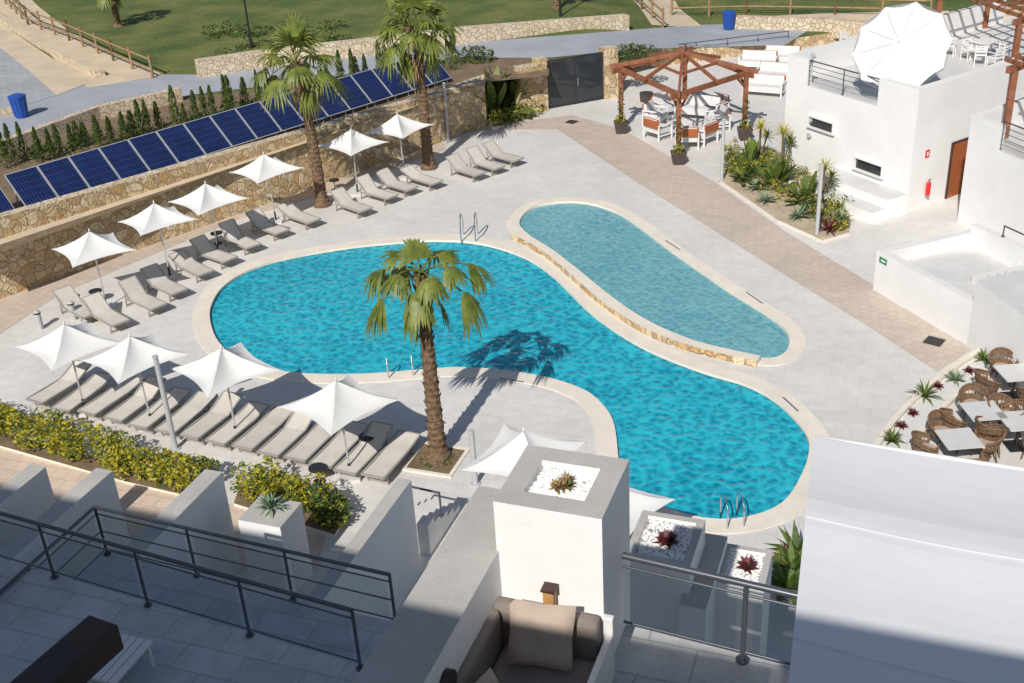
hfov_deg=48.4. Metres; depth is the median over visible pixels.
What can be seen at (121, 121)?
cypress shrub
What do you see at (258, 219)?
sun lounger
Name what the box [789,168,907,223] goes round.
plinth
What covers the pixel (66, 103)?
promenade path
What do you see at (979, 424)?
rattan chair
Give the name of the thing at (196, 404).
sun lounger
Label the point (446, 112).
light column
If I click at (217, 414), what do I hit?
sun lounger
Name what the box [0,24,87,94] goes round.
sand footpath
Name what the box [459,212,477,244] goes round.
pool ladder
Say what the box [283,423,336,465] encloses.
sun lounger
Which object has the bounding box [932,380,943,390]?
succulent plant
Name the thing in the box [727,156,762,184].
bird of paradise plant
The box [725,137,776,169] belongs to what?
bird of paradise plant
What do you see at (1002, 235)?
metal railing
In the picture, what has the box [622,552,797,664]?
terrace railing
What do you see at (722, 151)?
light column
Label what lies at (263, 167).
parasol
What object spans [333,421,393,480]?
sun lounger
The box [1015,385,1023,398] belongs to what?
rattan chair
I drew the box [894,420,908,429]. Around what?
succulent plant
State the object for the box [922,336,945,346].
drain cover
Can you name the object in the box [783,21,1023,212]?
walls
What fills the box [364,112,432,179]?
parasol
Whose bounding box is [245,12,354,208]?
palm tree
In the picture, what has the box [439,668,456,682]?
round wall light
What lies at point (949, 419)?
rattan chair
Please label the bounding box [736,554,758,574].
succulent plant
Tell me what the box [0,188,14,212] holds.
solar panel
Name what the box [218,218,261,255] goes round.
sun lounger
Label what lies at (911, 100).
parapet
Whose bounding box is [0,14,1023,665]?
pool deck ground
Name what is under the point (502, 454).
parasol
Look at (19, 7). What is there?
wooden fence
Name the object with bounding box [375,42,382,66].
cypress shrub
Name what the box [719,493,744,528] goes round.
pool ladder
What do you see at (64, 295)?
sun lounger
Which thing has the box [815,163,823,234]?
light column
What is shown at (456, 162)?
sun lounger
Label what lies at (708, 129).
armchair
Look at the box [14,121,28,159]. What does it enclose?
cypress shrub
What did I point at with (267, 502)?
agave plant
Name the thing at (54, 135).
cypress shrub
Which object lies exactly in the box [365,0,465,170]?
palm tree
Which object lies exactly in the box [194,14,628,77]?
stone garden wall
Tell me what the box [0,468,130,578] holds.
partition wall
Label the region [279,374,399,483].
parasol
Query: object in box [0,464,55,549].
partition wall
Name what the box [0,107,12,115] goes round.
stone wall
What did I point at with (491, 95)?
bird of paradise plant
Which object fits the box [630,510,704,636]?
planter box
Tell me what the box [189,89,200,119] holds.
cypress shrub
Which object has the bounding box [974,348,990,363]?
succulent plant
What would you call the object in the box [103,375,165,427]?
sun lounger
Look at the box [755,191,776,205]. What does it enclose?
agave plant
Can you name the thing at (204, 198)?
parasol
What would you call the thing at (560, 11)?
street lamp
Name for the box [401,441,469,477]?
palm planting bed
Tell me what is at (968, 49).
patio chair
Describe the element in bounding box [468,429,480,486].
light column
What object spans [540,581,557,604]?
wall lantern
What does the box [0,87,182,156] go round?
stone garden wall
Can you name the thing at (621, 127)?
planter pot
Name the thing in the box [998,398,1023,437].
rattan chair
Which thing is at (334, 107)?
solar panel
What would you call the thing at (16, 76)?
paved lane
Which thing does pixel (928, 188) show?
fire extinguisher
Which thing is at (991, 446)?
rattan chair
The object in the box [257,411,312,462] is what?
sun lounger
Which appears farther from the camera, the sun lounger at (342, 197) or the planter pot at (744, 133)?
the planter pot at (744, 133)
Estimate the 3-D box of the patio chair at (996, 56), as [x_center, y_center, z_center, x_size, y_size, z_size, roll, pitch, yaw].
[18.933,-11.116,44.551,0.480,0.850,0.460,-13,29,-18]
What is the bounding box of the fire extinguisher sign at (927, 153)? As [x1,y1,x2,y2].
[925,149,929,157]
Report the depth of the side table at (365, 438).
28.80 m
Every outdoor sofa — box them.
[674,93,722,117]
[738,49,777,66]
[742,73,786,97]
[756,61,787,79]
[764,45,801,61]
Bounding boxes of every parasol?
[15,320,120,416]
[51,228,135,308]
[81,332,189,431]
[118,200,196,279]
[168,181,248,251]
[169,342,280,443]
[230,152,303,223]
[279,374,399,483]
[318,127,388,195]
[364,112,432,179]
[461,424,586,476]
[629,487,674,534]
[852,2,952,88]
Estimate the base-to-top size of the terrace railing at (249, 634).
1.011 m
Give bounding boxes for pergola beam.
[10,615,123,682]
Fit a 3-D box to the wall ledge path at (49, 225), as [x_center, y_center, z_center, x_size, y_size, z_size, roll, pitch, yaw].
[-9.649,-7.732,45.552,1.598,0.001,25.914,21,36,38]
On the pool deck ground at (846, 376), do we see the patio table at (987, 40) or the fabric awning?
the fabric awning
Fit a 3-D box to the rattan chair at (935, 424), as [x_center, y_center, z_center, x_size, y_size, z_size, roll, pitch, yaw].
[10.413,2.189,27.640,0.756,0.910,0.664,-10,28,-13]
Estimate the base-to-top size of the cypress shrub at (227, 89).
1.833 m
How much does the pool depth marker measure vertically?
0.006 m
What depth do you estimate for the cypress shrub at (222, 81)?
49.84 m
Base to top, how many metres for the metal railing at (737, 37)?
1.026 m
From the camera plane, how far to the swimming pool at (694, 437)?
33.28 m
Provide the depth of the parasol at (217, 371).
28.70 m
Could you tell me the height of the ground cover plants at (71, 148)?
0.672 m
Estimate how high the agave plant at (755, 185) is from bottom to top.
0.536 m
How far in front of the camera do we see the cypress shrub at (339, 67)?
52.66 m
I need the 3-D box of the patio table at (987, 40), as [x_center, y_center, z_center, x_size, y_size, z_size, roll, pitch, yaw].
[19.220,-11.817,45.971,1.400,0.750,0.800,-18,31,-25]
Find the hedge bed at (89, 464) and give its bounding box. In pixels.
[0,431,346,536]
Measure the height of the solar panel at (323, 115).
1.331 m
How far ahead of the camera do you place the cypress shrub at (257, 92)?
50.13 m
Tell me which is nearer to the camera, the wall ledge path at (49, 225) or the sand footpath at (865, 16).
the wall ledge path at (49, 225)
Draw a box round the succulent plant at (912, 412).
[908,407,918,416]
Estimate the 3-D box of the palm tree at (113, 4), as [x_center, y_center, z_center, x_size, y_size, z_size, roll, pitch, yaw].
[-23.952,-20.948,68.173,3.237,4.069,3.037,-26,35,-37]
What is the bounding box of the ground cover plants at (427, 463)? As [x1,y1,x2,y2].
[419,453,452,467]
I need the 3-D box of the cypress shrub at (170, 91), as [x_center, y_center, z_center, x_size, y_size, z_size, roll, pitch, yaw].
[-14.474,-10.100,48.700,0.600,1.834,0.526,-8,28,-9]
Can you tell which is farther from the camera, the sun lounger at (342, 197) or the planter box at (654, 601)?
the sun lounger at (342, 197)
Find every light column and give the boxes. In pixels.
[152,354,180,451]
[442,82,450,140]
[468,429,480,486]
[718,118,725,182]
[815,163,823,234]
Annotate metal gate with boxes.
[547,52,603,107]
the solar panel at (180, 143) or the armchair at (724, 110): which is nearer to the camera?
the solar panel at (180, 143)
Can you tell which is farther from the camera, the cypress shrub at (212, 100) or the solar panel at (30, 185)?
the cypress shrub at (212, 100)
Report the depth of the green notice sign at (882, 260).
35.01 m
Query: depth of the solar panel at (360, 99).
49.79 m
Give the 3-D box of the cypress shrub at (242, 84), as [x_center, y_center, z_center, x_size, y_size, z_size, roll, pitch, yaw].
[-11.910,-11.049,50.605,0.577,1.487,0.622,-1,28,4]
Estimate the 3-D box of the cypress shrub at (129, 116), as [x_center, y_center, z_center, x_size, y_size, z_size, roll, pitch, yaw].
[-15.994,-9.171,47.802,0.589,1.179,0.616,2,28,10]
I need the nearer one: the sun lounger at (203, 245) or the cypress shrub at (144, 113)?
the sun lounger at (203, 245)
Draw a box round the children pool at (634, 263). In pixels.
[507,197,805,365]
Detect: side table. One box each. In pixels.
[88,288,101,293]
[210,230,222,244]
[308,462,325,485]
[329,178,338,189]
[358,432,373,441]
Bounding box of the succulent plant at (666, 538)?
[651,530,680,549]
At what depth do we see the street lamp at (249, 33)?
61.28 m
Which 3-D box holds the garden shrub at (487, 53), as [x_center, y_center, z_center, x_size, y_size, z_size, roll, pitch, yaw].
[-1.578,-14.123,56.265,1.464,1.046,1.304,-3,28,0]
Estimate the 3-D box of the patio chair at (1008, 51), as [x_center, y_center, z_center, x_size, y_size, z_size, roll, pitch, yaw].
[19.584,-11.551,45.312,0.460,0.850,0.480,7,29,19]
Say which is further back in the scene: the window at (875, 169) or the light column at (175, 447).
the window at (875, 169)
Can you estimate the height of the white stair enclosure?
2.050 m
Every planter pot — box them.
[614,87,627,133]
[670,116,686,164]
[737,93,752,140]
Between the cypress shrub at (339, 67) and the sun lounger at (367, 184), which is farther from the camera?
the cypress shrub at (339, 67)
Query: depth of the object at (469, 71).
49.97 m
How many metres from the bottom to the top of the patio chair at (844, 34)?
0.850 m
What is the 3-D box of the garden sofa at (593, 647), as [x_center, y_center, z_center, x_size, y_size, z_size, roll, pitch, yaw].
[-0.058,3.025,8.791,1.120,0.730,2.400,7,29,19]
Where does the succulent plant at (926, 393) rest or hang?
on the gravel bed at (948, 393)
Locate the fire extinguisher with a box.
[925,179,930,195]
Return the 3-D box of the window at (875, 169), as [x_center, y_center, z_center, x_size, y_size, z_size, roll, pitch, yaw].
[13.216,-6.468,42.183,0.140,0.540,1.510,-17,30,-24]
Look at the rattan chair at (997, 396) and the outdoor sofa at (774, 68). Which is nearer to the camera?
the rattan chair at (997, 396)
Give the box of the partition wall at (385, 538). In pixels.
[306,478,421,620]
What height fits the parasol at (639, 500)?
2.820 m
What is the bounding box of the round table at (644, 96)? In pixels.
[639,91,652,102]
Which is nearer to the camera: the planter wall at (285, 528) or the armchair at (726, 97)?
the planter wall at (285, 528)
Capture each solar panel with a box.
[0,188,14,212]
[4,166,56,207]
[37,157,88,196]
[68,148,119,187]
[98,140,149,178]
[128,132,177,170]
[156,123,205,162]
[183,116,231,154]
[209,109,256,146]
[235,102,281,139]
[259,96,303,132]
[286,91,327,121]
[307,82,349,119]
[335,75,371,112]
[350,69,392,105]
[371,63,412,99]
[394,61,431,92]
[412,57,450,86]
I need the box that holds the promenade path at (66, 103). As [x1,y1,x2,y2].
[0,24,805,138]
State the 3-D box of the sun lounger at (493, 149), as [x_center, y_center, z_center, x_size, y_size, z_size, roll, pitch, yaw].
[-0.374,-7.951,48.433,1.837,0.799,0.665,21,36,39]
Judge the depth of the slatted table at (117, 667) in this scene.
14.59 m
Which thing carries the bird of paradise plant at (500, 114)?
on the pool deck ground at (846, 376)
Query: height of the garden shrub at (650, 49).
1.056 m
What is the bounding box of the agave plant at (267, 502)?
[254,491,290,516]
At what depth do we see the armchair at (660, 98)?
53.35 m
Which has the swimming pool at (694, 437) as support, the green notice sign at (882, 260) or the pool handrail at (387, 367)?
the pool handrail at (387, 367)
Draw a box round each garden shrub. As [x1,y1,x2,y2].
[458,45,484,63]
[466,45,493,63]
[484,100,546,125]
[617,44,637,62]
[618,42,646,61]
[633,44,658,58]
[719,139,855,231]
[764,520,802,608]
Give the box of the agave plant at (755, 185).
[744,178,767,193]
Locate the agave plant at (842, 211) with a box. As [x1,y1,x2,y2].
[829,207,853,225]
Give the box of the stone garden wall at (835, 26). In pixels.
[734,15,867,38]
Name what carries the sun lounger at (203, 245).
on the pool deck ground at (846, 376)
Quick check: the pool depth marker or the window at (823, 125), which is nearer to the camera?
the pool depth marker
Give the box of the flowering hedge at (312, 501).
[0,399,353,528]
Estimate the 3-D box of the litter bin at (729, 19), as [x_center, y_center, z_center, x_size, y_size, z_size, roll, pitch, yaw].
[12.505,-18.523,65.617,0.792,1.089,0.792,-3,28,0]
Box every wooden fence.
[4,0,28,24]
[24,9,153,77]
[634,0,663,27]
[670,0,932,16]
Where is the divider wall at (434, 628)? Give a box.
[353,486,501,682]
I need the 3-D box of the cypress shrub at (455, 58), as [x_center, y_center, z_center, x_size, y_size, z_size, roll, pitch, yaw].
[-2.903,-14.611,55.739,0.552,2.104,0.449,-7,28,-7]
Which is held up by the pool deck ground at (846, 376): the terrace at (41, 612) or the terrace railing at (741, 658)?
the terrace at (41, 612)
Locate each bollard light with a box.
[33,310,43,329]
[66,300,77,320]
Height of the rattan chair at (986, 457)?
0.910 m
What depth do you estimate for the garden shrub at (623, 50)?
55.77 m
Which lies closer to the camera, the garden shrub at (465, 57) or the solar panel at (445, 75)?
the solar panel at (445, 75)
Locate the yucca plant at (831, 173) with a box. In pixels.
[808,155,842,201]
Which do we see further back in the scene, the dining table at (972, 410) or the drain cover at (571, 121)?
the drain cover at (571, 121)
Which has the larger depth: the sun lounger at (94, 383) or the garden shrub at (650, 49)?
the garden shrub at (650, 49)
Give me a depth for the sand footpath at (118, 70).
62.74 m
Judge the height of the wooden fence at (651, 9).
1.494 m
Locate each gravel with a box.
[528,466,597,500]
[635,519,694,560]
[723,551,764,582]
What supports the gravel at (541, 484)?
in the planter box at (574, 549)
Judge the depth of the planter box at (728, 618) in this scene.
17.73 m
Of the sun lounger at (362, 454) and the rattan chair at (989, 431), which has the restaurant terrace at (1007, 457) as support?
the rattan chair at (989, 431)
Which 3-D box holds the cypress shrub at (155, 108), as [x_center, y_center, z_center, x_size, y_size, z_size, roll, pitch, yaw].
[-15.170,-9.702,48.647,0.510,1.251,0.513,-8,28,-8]
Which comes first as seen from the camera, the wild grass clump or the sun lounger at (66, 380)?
the sun lounger at (66, 380)
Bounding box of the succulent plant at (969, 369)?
[963,366,974,375]
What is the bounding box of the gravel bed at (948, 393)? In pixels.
[874,349,991,449]
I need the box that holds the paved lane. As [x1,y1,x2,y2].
[0,48,55,103]
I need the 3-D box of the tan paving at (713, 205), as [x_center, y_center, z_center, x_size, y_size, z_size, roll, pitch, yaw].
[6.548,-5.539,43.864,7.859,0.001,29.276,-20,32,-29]
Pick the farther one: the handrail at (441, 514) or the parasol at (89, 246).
the parasol at (89, 246)
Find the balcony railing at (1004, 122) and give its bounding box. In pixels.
[999,121,1023,153]
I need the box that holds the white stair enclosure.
[873,223,1023,387]
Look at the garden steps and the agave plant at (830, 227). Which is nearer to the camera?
the garden steps
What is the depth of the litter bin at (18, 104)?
51.22 m
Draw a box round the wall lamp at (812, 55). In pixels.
[810,53,815,58]
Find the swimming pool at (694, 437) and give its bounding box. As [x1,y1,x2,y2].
[193,234,828,533]
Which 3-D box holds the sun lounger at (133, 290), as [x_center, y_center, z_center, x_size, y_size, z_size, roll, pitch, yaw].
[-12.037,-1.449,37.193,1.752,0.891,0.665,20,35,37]
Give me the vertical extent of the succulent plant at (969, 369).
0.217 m
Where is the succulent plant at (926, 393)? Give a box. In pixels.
[903,378,944,406]
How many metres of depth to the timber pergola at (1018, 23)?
43.95 m
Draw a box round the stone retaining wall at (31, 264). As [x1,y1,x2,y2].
[0,79,486,298]
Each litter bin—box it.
[7,93,28,118]
[722,10,735,29]
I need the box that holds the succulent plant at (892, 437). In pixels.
[880,427,905,447]
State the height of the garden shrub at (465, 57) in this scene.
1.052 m
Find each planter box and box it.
[493,445,629,651]
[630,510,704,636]
[714,543,772,659]
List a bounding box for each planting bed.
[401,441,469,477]
[720,145,849,242]
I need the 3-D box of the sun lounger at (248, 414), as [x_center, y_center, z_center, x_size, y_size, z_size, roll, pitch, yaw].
[-7.197,2.269,30.009,0.665,0.431,1.986,10,30,24]
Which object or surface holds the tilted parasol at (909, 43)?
on the walls at (897, 144)
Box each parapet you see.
[787,0,1023,117]
[969,97,1023,149]
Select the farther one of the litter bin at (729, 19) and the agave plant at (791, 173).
the litter bin at (729, 19)
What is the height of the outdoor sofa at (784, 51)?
0.933 m
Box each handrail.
[386,355,413,378]
[412,486,443,516]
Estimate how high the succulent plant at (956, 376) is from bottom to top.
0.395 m
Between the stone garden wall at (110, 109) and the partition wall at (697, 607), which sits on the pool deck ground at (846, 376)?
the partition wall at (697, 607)
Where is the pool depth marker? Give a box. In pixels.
[782,397,798,410]
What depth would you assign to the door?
42.01 m
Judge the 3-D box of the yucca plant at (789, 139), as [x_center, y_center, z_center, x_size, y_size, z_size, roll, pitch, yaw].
[10.853,-7.846,45.427,1.244,2.022,1.221,9,30,23]
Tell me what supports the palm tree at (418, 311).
on the palm planting bed at (448, 470)
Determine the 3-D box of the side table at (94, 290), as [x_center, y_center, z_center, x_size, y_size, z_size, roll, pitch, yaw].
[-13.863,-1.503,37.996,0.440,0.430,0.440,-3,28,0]
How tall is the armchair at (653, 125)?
1.001 m
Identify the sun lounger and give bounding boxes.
[26,359,91,408]
[51,371,112,417]
[52,285,94,321]
[77,376,144,421]
[81,291,129,333]
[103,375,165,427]
[118,275,167,317]
[127,386,192,434]
[140,263,187,301]
[154,391,217,439]
[168,249,214,282]
[178,390,242,445]
[189,234,237,269]
[204,401,269,450]
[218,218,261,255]
[231,405,292,455]
[245,207,289,240]
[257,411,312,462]
[276,201,320,229]
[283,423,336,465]
[309,421,368,473]
[330,187,372,218]
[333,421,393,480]
[356,173,398,205]
[360,430,420,484]
[375,167,418,197]
[400,165,443,191]
[445,153,486,182]
[466,145,505,175]
[482,140,523,167]
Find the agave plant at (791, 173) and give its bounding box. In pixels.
[774,165,797,183]
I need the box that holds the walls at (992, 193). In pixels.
[957,122,1023,243]
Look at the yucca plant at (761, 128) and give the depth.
46.32 m
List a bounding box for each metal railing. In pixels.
[678,31,788,45]
[1001,225,1023,236]
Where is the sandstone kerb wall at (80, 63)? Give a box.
[0,12,105,77]
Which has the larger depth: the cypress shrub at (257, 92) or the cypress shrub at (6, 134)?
the cypress shrub at (257, 92)
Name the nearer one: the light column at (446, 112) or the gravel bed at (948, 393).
the gravel bed at (948, 393)
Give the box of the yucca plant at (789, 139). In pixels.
[770,120,797,160]
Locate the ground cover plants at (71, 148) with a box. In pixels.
[6,57,463,162]
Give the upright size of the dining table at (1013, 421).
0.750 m
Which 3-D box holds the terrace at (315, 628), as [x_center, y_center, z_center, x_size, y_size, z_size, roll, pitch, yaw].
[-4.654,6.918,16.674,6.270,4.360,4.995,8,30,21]
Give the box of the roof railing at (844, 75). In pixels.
[808,60,879,99]
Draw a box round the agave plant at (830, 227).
[819,217,841,235]
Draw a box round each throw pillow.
[475,667,498,682]
[506,598,575,672]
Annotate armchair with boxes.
[642,99,668,125]
[642,116,672,141]
[650,91,675,111]
[675,126,699,149]
[688,120,718,146]
[700,92,729,113]
[704,104,730,130]
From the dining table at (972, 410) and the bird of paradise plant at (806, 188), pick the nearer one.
the dining table at (972, 410)
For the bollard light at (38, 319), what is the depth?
36.28 m
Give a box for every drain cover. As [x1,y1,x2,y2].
[564,120,578,123]
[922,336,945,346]
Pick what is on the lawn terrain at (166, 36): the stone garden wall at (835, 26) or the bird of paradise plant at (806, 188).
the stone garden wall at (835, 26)
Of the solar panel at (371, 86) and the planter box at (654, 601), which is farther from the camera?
the solar panel at (371, 86)
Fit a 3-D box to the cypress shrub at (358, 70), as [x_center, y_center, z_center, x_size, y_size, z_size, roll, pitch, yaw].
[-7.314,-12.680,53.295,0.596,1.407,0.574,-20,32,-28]
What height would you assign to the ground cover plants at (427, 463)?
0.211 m
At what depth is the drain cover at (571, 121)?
53.41 m
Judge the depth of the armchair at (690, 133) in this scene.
48.60 m
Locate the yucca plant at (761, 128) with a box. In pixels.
[750,116,774,157]
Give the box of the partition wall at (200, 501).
[118,469,240,580]
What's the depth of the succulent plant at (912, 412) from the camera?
29.09 m
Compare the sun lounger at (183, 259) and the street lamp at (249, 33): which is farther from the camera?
the street lamp at (249, 33)
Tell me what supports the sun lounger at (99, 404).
on the pool deck ground at (846, 376)
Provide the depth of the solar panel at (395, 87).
51.20 m
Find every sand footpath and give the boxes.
[0,0,163,87]
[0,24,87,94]
[637,0,700,26]
[781,11,948,20]
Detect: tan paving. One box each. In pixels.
[0,142,445,333]
[0,448,325,568]
[474,115,971,371]
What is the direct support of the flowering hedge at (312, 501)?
on the hedge bed at (89, 464)
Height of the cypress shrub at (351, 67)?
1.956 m
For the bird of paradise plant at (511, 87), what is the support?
on the pool deck ground at (846, 376)
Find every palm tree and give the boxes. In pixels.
[97,0,134,27]
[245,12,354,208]
[360,238,496,463]
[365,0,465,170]
[379,0,422,32]
[551,0,558,9]
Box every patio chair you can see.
[839,30,854,40]
[949,38,956,56]
[960,37,977,61]
[973,45,987,65]
[986,47,1005,65]
[997,39,1010,61]
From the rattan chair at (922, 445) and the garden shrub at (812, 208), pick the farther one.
the garden shrub at (812, 208)
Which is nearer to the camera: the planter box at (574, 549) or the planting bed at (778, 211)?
the planter box at (574, 549)
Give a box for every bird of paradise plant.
[474,66,534,123]
[480,64,528,118]
[503,80,549,107]
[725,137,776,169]
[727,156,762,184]
[754,154,797,190]
[783,171,830,204]
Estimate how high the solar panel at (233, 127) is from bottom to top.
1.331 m
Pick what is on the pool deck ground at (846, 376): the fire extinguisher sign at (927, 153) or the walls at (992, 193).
the walls at (992, 193)
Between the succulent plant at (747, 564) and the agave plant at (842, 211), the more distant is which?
the agave plant at (842, 211)
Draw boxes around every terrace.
[0,558,358,682]
[75,551,390,664]
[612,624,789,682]
[922,372,1023,466]
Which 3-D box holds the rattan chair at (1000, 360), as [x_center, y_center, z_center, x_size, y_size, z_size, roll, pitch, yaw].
[12.995,0.691,30.218,0.756,0.910,0.664,1,28,8]
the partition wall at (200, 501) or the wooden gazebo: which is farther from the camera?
the wooden gazebo
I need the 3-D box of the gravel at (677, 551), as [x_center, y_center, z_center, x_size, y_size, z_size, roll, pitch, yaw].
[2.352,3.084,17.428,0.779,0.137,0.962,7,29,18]
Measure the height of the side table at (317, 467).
0.430 m
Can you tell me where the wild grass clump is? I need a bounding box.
[200,19,457,53]
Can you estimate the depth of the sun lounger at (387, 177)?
46.07 m
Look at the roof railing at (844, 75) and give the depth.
42.41 m
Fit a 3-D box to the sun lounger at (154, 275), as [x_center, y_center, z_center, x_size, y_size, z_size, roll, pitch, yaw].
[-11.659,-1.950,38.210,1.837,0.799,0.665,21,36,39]
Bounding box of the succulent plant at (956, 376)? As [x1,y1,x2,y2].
[943,368,966,386]
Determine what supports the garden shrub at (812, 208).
on the planting bed at (778, 211)
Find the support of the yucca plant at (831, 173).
on the planting bed at (778, 211)
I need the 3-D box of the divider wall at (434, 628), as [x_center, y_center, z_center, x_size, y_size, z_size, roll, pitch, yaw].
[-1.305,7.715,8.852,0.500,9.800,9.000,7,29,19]
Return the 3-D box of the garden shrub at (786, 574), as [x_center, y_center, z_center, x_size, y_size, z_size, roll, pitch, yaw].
[5.477,4.475,22.315,1.379,1.176,2.465,9,30,22]
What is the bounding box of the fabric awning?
[789,435,1023,682]
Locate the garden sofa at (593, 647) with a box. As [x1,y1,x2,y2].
[457,596,614,682]
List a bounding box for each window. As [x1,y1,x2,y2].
[806,113,835,135]
[852,155,884,179]
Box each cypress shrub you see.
[0,132,13,168]
[2,123,17,161]
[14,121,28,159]
[31,127,46,161]
[44,128,56,159]
[51,122,63,151]
[66,123,76,150]
[71,120,85,148]
[79,121,93,146]
[91,114,106,147]
[105,116,117,143]
[117,111,129,140]
[125,109,138,136]
[133,98,145,134]
[141,99,152,132]
[152,100,164,128]
[168,84,180,125]
[180,103,188,122]
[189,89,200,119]
[198,86,208,116]
[206,85,218,114]
[220,74,230,110]
[223,74,237,110]
[239,77,250,105]
[254,69,261,101]
[335,50,344,78]
[348,48,355,74]
[353,55,360,73]
[361,54,367,70]
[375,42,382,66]
[449,22,458,63]
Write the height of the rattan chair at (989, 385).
0.910 m
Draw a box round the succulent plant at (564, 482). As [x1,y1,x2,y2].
[549,469,576,493]
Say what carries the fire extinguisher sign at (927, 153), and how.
attached to the walls at (897, 144)
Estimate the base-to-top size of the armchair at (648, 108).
1.001 m
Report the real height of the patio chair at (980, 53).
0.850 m
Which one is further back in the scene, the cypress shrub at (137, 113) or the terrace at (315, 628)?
the cypress shrub at (137, 113)
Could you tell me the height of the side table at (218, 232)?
0.430 m
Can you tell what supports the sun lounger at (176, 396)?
on the pool deck ground at (846, 376)
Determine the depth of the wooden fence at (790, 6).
68.25 m
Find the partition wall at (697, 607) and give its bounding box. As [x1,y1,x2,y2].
[678,533,727,646]
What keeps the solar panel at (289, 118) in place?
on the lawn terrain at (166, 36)
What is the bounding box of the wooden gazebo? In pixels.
[609,44,758,150]
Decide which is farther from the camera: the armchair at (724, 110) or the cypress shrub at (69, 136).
the armchair at (724, 110)
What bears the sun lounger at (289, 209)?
on the pool deck ground at (846, 376)
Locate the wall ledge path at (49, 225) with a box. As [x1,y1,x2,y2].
[0,74,485,244]
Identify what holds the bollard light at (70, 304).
on the pool deck ground at (846, 376)
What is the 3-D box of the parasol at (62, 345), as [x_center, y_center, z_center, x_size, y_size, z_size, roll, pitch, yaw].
[-11.886,0.703,30.967,2.067,2.830,2.066,21,36,38]
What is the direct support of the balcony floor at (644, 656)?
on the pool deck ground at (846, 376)
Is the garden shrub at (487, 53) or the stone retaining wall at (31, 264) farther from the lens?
the garden shrub at (487, 53)
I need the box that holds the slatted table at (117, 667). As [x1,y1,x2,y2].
[90,634,154,682]
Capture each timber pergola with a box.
[935,0,1023,57]
[1002,54,1023,138]
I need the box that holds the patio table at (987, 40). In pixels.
[969,35,1008,61]
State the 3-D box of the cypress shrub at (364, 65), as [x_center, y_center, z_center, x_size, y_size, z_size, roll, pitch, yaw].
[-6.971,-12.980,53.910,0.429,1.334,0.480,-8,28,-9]
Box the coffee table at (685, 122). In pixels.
[670,119,694,125]
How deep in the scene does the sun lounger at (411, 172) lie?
46.57 m
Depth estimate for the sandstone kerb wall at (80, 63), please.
63.03 m
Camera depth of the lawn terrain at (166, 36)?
68.13 m
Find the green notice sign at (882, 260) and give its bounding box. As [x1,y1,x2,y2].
[879,256,886,265]
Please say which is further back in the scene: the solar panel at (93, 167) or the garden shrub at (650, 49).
the garden shrub at (650, 49)
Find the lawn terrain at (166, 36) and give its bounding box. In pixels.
[18,0,1022,120]
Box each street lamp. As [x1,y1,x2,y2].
[243,0,252,47]
[559,0,561,16]
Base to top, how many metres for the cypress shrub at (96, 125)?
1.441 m
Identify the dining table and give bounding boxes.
[934,427,984,457]
[959,400,1006,433]
[993,363,1023,398]
[996,410,1023,452]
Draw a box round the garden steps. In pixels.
[413,497,459,554]
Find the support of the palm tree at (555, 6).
on the lawn terrain at (166, 36)
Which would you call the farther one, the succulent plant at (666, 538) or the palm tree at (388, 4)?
the palm tree at (388, 4)
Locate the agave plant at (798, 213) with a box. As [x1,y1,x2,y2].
[788,204,811,222]
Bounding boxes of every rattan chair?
[911,430,938,453]
[927,409,959,450]
[939,407,968,428]
[956,452,991,461]
[958,383,989,421]
[970,423,1005,462]
[974,368,1001,402]
[975,416,1001,452]
[975,425,1009,457]
[988,347,1018,386]
[988,392,1018,432]
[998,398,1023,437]
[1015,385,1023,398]
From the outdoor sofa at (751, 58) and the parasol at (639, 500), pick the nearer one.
the parasol at (639, 500)
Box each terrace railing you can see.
[0,505,395,619]
[0,511,363,671]
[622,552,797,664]
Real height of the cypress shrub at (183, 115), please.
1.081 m
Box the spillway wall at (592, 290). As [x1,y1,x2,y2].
[511,231,759,366]
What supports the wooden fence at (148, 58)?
on the lawn terrain at (166, 36)
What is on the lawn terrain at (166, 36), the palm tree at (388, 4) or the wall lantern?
the palm tree at (388, 4)
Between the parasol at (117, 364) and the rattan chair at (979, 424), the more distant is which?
the parasol at (117, 364)
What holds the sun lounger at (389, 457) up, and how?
on the pool deck ground at (846, 376)
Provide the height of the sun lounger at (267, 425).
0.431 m
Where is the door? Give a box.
[944,137,968,198]
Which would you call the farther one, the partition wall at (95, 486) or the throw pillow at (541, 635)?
the partition wall at (95, 486)
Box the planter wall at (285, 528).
[238,495,312,596]
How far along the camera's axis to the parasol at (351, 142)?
44.97 m

